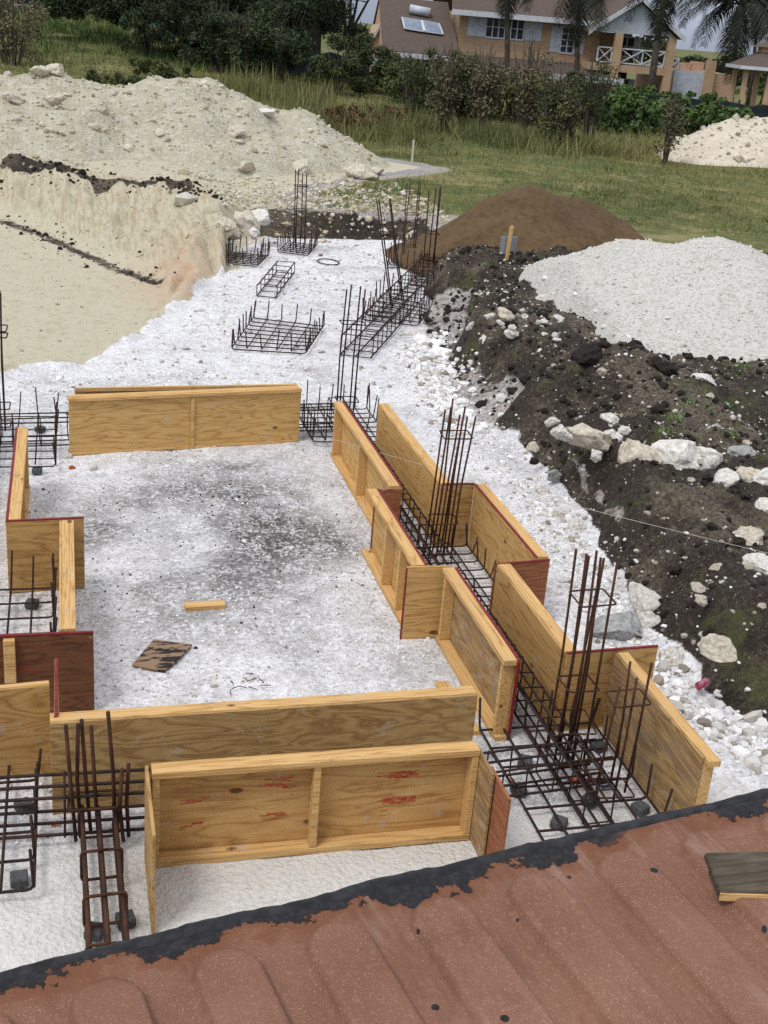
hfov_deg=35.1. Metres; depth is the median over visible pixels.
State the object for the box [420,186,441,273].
column cage
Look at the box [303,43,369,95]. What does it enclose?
shrub
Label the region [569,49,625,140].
shrub
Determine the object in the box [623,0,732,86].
palm tree
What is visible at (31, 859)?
rebar mat
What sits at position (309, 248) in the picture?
rebar mat
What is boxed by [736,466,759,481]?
limestone rock
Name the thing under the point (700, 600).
limestone rock
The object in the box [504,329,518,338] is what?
limestone rock
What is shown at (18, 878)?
concrete spacer
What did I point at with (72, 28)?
tall grass
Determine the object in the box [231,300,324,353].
rebar mat
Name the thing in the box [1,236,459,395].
coral gravel
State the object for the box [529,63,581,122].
shrub
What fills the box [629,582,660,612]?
limestone rock
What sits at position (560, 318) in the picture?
limestone rock
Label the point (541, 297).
limestone rock
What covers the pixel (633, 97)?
shrub
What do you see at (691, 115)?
shrub
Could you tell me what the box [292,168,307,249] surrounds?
column cage
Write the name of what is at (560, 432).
limestone rock
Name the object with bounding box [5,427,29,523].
formwork panel
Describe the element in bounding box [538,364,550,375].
soil clod
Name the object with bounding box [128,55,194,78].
shrub
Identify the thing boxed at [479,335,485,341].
limestone rock
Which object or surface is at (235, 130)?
limestone rock
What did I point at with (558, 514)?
limestone rock
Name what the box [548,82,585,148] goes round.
shrub
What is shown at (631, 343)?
soil clod
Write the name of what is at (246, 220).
limestone rock
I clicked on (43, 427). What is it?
concrete spacer
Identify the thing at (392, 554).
formwork panel
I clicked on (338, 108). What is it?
brush pile
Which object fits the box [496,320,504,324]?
limestone rock
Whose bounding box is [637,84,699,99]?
shrub
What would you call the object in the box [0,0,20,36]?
shrub
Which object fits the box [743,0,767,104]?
palm tree
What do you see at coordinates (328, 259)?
wire ring
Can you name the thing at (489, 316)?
limestone rock
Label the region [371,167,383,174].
limestone rock
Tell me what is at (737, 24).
palm tree
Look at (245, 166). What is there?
limestone rock
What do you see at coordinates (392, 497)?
formwork panel
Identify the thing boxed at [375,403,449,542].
formwork panel
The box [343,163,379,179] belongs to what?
limestone rock
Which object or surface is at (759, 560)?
limestone rock
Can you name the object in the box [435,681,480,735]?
timber offcut
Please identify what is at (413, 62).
shrub
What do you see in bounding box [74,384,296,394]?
formwork panel
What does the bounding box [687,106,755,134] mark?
shrub
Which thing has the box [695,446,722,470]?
limestone rock
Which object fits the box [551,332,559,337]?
limestone rock
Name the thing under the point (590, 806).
concrete spacer
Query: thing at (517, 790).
concrete spacer
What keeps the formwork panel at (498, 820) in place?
on the ground at (40, 920)
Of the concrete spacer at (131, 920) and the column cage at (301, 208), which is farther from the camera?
the column cage at (301, 208)
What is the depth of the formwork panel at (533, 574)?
9.27 m
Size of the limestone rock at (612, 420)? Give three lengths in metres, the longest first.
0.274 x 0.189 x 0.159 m
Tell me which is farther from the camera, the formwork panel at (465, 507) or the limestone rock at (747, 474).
the limestone rock at (747, 474)
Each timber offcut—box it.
[184,600,225,611]
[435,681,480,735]
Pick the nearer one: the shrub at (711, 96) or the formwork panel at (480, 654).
the formwork panel at (480, 654)
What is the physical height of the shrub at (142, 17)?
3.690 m
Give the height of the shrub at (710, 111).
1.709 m
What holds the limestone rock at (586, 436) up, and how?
on the ground at (40, 920)
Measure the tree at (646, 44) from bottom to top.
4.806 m
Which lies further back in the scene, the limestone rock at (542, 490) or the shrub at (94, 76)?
the shrub at (94, 76)
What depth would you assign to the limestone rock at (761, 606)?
8.90 m
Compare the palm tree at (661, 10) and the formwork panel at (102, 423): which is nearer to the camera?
the formwork panel at (102, 423)
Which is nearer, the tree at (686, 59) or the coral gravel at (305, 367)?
the coral gravel at (305, 367)
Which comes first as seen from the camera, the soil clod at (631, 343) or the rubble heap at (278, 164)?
the soil clod at (631, 343)
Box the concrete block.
[499,236,517,253]
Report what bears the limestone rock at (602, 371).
on the ground at (40, 920)
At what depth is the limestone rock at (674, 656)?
9.10 m
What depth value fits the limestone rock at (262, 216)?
23.51 m
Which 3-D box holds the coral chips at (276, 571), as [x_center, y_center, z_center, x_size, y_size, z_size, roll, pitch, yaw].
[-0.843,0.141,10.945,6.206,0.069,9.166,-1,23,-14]
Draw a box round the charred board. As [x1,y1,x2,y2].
[132,639,191,672]
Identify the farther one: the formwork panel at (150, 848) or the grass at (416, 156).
the grass at (416, 156)
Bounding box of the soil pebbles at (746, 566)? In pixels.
[425,244,767,711]
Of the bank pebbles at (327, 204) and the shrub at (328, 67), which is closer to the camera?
the bank pebbles at (327, 204)
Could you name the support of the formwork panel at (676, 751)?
on the ground at (40, 920)
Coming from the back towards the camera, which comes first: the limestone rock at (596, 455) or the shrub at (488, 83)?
the shrub at (488, 83)
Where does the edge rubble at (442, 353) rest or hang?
on the ground at (40, 920)
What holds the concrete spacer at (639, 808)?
on the ground at (40, 920)
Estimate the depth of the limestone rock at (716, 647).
8.13 m
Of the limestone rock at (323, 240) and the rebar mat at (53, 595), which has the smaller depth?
the rebar mat at (53, 595)
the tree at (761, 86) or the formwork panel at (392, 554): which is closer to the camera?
the formwork panel at (392, 554)
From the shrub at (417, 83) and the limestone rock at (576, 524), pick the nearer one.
the limestone rock at (576, 524)
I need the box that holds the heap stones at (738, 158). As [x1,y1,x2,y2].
[658,113,767,163]
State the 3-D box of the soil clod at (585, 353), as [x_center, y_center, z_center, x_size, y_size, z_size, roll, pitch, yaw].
[2.331,-1.809,14.035,0.362,0.288,0.503,12,20,16]
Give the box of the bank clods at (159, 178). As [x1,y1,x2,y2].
[0,157,222,284]
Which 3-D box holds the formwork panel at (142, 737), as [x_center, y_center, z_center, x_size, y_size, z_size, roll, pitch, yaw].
[-0.668,1.383,7.127,2.475,0.604,0.107,-1,23,-15]
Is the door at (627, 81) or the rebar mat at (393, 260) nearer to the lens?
the rebar mat at (393, 260)
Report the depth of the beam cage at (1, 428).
12.12 m
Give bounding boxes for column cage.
[0,290,11,430]
[64,711,130,841]
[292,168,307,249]
[333,284,365,418]
[376,198,405,307]
[401,180,421,254]
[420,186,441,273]
[422,398,476,557]
[542,549,618,766]
[586,661,652,799]
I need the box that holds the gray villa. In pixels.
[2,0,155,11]
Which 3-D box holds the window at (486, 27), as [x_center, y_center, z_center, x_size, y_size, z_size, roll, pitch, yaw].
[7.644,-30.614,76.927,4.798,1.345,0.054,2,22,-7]
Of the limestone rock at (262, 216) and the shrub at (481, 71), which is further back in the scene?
the shrub at (481, 71)
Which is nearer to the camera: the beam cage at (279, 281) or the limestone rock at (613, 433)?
the limestone rock at (613, 433)
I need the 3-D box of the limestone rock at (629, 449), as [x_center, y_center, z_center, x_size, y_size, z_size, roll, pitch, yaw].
[2.472,-0.586,11.919,0.374,0.266,0.360,-3,23,-19]
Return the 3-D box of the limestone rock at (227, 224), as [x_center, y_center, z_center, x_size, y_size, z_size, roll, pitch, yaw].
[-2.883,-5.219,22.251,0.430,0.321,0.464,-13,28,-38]
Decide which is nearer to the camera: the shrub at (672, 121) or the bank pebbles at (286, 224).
the bank pebbles at (286, 224)
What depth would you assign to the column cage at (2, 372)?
12.38 m
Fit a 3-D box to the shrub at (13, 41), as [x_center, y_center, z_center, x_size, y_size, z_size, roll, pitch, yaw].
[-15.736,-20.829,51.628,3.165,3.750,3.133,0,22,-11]
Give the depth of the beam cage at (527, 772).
7.33 m
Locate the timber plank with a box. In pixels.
[704,852,767,900]
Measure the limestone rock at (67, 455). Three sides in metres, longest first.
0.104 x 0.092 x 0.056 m
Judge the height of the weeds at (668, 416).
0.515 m
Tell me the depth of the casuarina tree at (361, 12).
68.54 m
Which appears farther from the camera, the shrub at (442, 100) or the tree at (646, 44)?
the tree at (646, 44)
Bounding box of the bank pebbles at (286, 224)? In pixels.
[196,167,450,239]
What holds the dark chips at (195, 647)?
on the ground at (40, 920)
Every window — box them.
[467,16,542,41]
[549,25,585,53]
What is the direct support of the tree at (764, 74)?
on the ground at (40, 920)
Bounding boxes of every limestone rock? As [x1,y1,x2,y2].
[2,93,24,104]
[30,65,50,76]
[43,93,66,105]
[46,63,64,76]
[62,453,72,458]
[88,98,107,112]
[89,464,96,470]
[212,216,235,232]
[227,125,247,136]
[227,232,242,239]
[234,210,259,231]
[238,161,254,171]
[247,227,259,239]
[252,208,269,225]
[259,108,274,117]
[292,159,308,174]
[318,238,326,242]
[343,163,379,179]
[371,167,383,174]
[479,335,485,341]
[484,313,494,319]
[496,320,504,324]
[497,307,514,321]
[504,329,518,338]
[508,324,516,330]
[526,441,538,451]
[534,486,549,495]
[535,294,545,301]
[541,319,549,324]
[544,417,560,426]
[547,469,561,481]
[550,424,572,441]
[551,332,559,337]
[552,337,560,342]
[552,510,564,517]
[553,314,564,321]
[565,423,611,451]
[569,517,585,530]
[591,449,602,462]
[593,611,640,640]
[597,367,606,375]
[600,413,618,426]
[604,429,622,441]
[617,425,631,434]
[617,438,657,463]
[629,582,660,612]
[636,610,660,627]
[650,439,699,469]
[655,455,662,463]
[659,646,684,666]
[687,477,694,482]
[690,373,715,386]
[690,582,705,592]
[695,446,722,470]
[695,594,707,606]
[697,633,736,662]
[706,393,713,398]
[709,563,721,570]
[713,468,739,486]
[727,445,756,456]
[732,526,763,545]
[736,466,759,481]
[742,440,750,445]
[742,552,767,572]
[749,467,767,486]
[754,497,767,512]
[757,603,766,609]
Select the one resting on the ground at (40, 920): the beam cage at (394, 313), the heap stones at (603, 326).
the beam cage at (394, 313)
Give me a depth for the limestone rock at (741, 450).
12.39 m
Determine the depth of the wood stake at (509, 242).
21.44 m
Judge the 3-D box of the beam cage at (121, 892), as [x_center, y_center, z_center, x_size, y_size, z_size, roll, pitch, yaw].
[-1.361,1.948,5.941,0.221,0.191,1.588,-2,23,-15]
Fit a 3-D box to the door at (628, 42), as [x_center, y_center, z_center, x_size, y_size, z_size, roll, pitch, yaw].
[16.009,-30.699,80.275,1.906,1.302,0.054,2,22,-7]
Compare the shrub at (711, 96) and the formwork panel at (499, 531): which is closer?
the formwork panel at (499, 531)
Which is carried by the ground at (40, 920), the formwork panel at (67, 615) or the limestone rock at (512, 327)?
the formwork panel at (67, 615)
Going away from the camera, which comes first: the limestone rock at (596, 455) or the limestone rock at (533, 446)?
the limestone rock at (596, 455)
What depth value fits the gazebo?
64.54 m
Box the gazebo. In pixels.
[725,41,767,105]
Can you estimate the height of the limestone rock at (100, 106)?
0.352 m
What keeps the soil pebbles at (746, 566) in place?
on the ground at (40, 920)
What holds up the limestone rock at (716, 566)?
on the ground at (40, 920)
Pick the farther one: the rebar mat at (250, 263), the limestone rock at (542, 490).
the rebar mat at (250, 263)
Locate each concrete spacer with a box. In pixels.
[10,869,28,888]
[14,796,33,810]
[24,598,38,608]
[32,467,41,474]
[34,425,45,432]
[83,921,102,941]
[115,909,135,930]
[510,782,527,796]
[517,754,532,764]
[549,814,567,831]
[581,793,599,807]
[589,738,607,752]
[630,800,650,816]
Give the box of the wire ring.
[317,258,339,264]
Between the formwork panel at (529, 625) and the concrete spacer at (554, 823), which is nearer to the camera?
the concrete spacer at (554, 823)
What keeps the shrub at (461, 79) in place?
on the ground at (40, 920)
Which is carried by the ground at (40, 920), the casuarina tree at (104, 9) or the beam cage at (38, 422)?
the casuarina tree at (104, 9)
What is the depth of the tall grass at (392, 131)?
41.42 m
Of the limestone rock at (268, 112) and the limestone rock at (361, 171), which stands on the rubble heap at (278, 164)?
the limestone rock at (268, 112)
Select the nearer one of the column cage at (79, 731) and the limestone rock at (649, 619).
the column cage at (79, 731)
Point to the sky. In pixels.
(368, 14)
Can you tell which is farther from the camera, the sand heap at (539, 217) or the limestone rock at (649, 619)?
the sand heap at (539, 217)
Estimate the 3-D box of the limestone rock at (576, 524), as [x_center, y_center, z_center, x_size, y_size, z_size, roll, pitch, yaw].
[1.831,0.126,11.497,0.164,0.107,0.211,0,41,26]
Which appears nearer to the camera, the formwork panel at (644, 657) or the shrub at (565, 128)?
the formwork panel at (644, 657)
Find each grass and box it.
[0,10,767,236]
[15,6,215,77]
[213,60,351,110]
[262,92,449,148]
[402,111,681,162]
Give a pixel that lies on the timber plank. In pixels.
(734, 876)
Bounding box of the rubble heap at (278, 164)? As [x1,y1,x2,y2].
[0,73,389,178]
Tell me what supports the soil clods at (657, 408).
on the ground at (40, 920)
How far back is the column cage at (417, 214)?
23.25 m
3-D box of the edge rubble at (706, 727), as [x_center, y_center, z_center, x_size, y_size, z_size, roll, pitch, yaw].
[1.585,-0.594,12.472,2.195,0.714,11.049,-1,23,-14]
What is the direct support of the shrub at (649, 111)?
on the ground at (40, 920)
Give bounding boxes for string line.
[334,439,765,552]
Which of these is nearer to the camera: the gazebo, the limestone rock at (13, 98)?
the limestone rock at (13, 98)
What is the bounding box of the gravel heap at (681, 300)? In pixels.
[519,237,767,362]
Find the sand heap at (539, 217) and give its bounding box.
[386,184,644,274]
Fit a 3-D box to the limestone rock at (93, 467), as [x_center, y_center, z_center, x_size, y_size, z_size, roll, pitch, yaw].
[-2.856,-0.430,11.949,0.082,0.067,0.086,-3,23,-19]
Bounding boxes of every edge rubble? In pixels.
[388,341,767,775]
[411,321,507,406]
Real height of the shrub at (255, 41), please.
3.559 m
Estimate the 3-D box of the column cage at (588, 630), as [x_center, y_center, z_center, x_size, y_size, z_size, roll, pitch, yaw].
[1.205,0.896,7.410,0.272,1.461,0.304,-1,23,-14]
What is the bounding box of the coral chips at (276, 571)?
[0,381,767,865]
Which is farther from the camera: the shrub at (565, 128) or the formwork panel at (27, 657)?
the shrub at (565, 128)
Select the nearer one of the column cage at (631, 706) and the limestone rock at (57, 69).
the column cage at (631, 706)
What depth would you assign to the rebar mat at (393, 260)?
22.74 m
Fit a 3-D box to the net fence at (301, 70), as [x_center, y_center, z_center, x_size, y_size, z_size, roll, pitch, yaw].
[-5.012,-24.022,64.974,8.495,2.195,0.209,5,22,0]
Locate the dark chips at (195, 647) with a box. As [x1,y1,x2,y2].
[1,400,581,695]
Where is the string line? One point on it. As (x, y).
(574, 505)
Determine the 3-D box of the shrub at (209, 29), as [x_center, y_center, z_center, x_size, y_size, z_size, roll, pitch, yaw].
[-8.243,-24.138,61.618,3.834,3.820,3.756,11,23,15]
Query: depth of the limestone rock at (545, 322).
15.78 m
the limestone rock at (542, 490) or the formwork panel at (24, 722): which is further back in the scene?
the limestone rock at (542, 490)
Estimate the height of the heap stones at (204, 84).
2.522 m
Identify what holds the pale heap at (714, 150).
on the ground at (40, 920)
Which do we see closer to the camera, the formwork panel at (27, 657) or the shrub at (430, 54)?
the formwork panel at (27, 657)
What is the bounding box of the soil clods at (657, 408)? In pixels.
[424,244,767,676]
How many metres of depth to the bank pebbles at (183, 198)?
24.23 m
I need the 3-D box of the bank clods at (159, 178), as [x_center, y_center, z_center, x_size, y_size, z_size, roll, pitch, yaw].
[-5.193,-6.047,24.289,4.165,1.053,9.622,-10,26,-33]
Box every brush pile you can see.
[324,102,383,133]
[364,99,414,130]
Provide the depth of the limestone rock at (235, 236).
22.67 m
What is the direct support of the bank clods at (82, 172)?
on the ground at (40, 920)
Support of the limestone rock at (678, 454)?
on the ground at (40, 920)
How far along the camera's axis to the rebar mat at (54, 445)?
12.21 m
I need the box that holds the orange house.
[369,0,730,102]
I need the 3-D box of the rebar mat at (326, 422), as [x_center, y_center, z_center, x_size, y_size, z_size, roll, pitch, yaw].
[-0.472,-1.133,13.575,0.928,0.349,1.220,-1,23,-14]
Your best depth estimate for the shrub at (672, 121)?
41.70 m
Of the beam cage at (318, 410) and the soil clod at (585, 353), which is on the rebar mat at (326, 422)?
the beam cage at (318, 410)
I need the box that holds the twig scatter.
[230,673,270,694]
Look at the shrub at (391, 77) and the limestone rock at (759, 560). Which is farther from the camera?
the shrub at (391, 77)
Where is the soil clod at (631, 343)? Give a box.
[620,340,642,347]
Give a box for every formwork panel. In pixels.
[0,630,94,712]
[0,680,50,775]
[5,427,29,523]
[6,516,84,592]
[50,686,477,814]
[54,658,58,717]
[59,520,75,631]
[67,386,301,455]
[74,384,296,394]
[144,765,155,933]
[151,740,480,867]
[330,401,401,527]
[362,488,426,625]
[370,489,401,548]
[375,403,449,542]
[399,565,452,639]
[435,567,520,741]
[436,483,473,545]
[468,483,548,577]
[470,745,494,855]
[485,766,510,854]
[488,559,549,615]
[491,564,577,730]
[555,645,658,731]
[602,652,720,811]
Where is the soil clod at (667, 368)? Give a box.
[651,361,678,375]
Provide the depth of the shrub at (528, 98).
43.56 m
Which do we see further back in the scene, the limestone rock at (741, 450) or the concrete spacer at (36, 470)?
the limestone rock at (741, 450)
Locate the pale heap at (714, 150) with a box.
[658,117,767,167]
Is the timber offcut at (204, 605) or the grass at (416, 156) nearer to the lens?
the timber offcut at (204, 605)
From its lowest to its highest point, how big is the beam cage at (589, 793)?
0.233 m
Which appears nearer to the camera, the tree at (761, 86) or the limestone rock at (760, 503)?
the limestone rock at (760, 503)
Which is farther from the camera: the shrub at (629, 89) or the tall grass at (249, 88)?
the shrub at (629, 89)
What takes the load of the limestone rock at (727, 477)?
on the ground at (40, 920)
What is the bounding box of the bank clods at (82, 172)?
[2,153,215,193]
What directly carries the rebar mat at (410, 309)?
on the ground at (40, 920)
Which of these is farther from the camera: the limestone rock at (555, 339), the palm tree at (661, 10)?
the palm tree at (661, 10)
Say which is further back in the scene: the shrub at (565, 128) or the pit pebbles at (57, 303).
the shrub at (565, 128)
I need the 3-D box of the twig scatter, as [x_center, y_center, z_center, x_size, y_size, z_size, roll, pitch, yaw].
[-0.963,1.176,8.322,0.307,0.012,0.231,-14,28,-38]
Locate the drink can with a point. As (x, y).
(703, 683)
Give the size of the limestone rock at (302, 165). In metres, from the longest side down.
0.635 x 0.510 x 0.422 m
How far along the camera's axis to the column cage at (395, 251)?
19.15 m
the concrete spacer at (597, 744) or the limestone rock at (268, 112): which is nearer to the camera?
the concrete spacer at (597, 744)
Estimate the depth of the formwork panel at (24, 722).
7.06 m
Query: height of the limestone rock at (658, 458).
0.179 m
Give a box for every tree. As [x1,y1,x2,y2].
[30,0,305,41]
[203,0,374,52]
[341,0,368,53]
[494,0,533,98]
[519,0,611,73]
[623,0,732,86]
[624,33,679,63]
[651,53,705,67]
[675,0,767,101]
[688,55,765,95]
[728,0,767,104]
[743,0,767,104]
[749,71,766,83]
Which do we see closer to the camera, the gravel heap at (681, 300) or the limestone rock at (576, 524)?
the limestone rock at (576, 524)
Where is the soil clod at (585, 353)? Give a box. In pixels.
[570,342,602,364]
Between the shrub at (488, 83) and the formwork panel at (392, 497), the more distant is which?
the shrub at (488, 83)
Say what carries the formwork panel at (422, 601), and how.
on the ground at (40, 920)
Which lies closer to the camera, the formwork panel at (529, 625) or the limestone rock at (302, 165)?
the formwork panel at (529, 625)
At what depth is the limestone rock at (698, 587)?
8.99 m
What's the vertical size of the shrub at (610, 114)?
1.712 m
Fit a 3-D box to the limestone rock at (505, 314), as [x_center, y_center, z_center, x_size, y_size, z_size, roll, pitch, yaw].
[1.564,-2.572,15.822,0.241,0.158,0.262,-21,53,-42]
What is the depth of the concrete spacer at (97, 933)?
5.96 m
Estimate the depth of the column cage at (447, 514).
10.24 m
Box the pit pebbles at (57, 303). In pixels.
[1,210,190,361]
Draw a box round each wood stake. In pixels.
[411,140,414,164]
[505,226,513,259]
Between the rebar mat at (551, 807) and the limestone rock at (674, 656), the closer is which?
the rebar mat at (551, 807)
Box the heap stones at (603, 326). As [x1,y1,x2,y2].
[525,265,767,356]
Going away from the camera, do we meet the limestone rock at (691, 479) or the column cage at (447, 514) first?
the column cage at (447, 514)
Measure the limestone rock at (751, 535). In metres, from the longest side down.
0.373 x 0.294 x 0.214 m
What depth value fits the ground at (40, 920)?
12.06 m
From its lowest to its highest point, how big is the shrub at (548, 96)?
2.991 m
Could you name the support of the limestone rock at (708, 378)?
on the ground at (40, 920)
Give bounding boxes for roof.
[0,788,767,1023]
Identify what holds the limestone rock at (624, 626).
on the ground at (40, 920)
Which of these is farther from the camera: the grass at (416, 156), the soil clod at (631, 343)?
the grass at (416, 156)
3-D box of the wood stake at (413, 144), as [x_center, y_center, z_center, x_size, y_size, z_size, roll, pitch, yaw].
[0.795,-9.943,34.116,0.050,0.950,0.050,-1,23,-14]
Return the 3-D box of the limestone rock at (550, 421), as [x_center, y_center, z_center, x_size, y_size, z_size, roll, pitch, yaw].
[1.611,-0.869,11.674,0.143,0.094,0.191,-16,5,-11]
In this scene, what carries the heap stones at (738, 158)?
on the pale heap at (714, 150)
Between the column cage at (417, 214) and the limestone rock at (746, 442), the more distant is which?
the column cage at (417, 214)
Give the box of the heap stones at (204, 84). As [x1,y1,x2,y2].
[0,71,376,170]
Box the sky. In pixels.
[346,0,767,54]
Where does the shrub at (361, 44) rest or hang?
on the ground at (40, 920)
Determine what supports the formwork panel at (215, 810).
on the ground at (40, 920)
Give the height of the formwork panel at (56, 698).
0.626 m
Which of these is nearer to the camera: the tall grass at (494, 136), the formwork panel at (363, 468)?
the formwork panel at (363, 468)
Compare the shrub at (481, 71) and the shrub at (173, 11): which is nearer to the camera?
the shrub at (481, 71)
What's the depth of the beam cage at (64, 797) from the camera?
6.63 m
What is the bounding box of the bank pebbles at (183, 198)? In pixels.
[0,167,219,258]
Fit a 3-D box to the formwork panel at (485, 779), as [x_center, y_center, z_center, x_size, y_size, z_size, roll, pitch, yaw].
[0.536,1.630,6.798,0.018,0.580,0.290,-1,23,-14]
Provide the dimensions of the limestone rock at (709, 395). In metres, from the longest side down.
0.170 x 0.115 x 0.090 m
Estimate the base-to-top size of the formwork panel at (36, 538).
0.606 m
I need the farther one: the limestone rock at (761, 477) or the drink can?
the limestone rock at (761, 477)
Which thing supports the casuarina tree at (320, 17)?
on the ground at (40, 920)
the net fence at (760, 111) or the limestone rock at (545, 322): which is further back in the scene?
the net fence at (760, 111)
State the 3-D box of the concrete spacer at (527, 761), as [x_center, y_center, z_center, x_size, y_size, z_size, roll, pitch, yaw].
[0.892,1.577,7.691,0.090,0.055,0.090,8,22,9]
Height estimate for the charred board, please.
0.016 m
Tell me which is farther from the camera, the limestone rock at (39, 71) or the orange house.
the orange house
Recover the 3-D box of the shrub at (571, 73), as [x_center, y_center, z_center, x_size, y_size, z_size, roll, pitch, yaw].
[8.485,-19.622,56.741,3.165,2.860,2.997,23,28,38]
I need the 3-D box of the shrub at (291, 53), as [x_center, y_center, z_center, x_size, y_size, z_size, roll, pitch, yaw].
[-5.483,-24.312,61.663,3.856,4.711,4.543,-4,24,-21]
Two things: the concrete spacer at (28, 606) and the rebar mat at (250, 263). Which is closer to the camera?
the concrete spacer at (28, 606)
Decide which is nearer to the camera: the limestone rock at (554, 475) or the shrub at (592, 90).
the limestone rock at (554, 475)
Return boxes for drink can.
[695,678,710,689]
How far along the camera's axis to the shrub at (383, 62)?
61.47 m
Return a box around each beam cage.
[0,412,68,447]
[0,415,2,451]
[0,768,150,839]
[77,804,129,949]
[256,260,294,297]
[299,402,334,431]
[327,397,620,828]
[340,253,438,358]
[483,738,613,796]
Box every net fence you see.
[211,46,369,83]
[610,90,767,120]
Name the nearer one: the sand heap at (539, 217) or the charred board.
the charred board
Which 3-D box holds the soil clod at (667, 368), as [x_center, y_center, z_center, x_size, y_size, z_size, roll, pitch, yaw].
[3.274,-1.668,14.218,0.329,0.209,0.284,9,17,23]
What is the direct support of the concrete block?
on the ground at (40, 920)
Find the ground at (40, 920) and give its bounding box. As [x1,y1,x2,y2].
[0,8,767,971]
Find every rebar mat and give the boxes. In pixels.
[0,387,58,467]
[0,550,57,633]
[0,748,41,893]
[226,235,269,266]
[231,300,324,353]
[277,227,318,255]
[300,380,379,441]
[362,272,434,325]
[388,237,421,267]
[402,523,495,606]
[409,250,441,285]
[478,690,672,840]
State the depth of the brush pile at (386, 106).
43.72 m
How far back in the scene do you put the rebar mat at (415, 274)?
21.33 m
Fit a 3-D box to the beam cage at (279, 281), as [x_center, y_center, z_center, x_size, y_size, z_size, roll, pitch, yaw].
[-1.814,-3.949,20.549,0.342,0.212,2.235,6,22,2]
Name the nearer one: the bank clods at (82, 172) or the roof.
the roof
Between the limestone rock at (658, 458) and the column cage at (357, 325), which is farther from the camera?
the column cage at (357, 325)
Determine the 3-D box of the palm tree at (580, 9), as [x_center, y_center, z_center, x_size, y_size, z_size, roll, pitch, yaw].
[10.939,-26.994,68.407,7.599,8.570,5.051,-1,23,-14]
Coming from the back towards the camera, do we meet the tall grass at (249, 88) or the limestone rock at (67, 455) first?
the tall grass at (249, 88)
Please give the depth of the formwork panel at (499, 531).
10.16 m
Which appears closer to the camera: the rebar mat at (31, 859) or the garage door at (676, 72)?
the rebar mat at (31, 859)
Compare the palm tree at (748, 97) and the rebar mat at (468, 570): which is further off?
the palm tree at (748, 97)
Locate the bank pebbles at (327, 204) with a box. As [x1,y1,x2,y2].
[27,154,399,227]
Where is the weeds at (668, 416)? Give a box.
[465,251,767,452]
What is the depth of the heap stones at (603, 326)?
16.88 m
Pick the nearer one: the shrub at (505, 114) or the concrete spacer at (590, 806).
the concrete spacer at (590, 806)
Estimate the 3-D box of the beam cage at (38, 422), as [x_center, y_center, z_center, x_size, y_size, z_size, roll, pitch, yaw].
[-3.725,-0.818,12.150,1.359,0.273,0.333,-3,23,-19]
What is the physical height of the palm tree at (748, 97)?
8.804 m
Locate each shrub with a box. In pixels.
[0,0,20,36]
[0,0,49,65]
[84,68,155,85]
[110,0,183,57]
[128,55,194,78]
[157,0,220,64]
[181,0,249,74]
[213,5,285,79]
[239,0,315,80]
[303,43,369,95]
[324,29,394,92]
[365,46,419,92]
[379,51,425,101]
[385,48,437,117]
[400,51,455,108]
[419,41,474,131]
[423,36,485,113]
[449,56,515,116]
[450,47,490,128]
[458,44,513,130]
[465,62,522,120]
[489,56,547,124]
[500,30,560,135]
[529,61,583,146]
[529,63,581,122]
[537,59,587,109]
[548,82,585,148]
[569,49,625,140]
[576,92,630,120]
[591,89,656,128]
[609,91,685,135]
[614,83,681,98]
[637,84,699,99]
[641,94,713,136]
[649,88,689,164]
[664,91,727,102]
[678,101,740,134]
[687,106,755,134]
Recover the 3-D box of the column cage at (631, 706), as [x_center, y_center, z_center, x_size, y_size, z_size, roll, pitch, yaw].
[1.402,1.288,7.244,0.265,0.891,0.272,-1,23,-14]
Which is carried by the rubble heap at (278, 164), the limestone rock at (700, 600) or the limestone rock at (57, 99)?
the limestone rock at (57, 99)
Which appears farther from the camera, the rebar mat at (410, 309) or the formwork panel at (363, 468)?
the rebar mat at (410, 309)
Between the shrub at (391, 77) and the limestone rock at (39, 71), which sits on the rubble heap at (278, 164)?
the limestone rock at (39, 71)
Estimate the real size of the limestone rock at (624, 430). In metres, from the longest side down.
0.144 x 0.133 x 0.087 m
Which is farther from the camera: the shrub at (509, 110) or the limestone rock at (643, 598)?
the shrub at (509, 110)
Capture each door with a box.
[612,36,641,57]
[617,78,634,93]
[671,70,704,98]
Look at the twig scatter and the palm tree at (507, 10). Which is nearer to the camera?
the twig scatter
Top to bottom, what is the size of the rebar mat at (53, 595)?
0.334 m
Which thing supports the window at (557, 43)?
in the orange house
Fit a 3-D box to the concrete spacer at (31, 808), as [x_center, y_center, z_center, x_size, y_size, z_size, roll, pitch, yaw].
[-2.035,1.663,6.879,0.090,0.055,0.090,24,29,39]

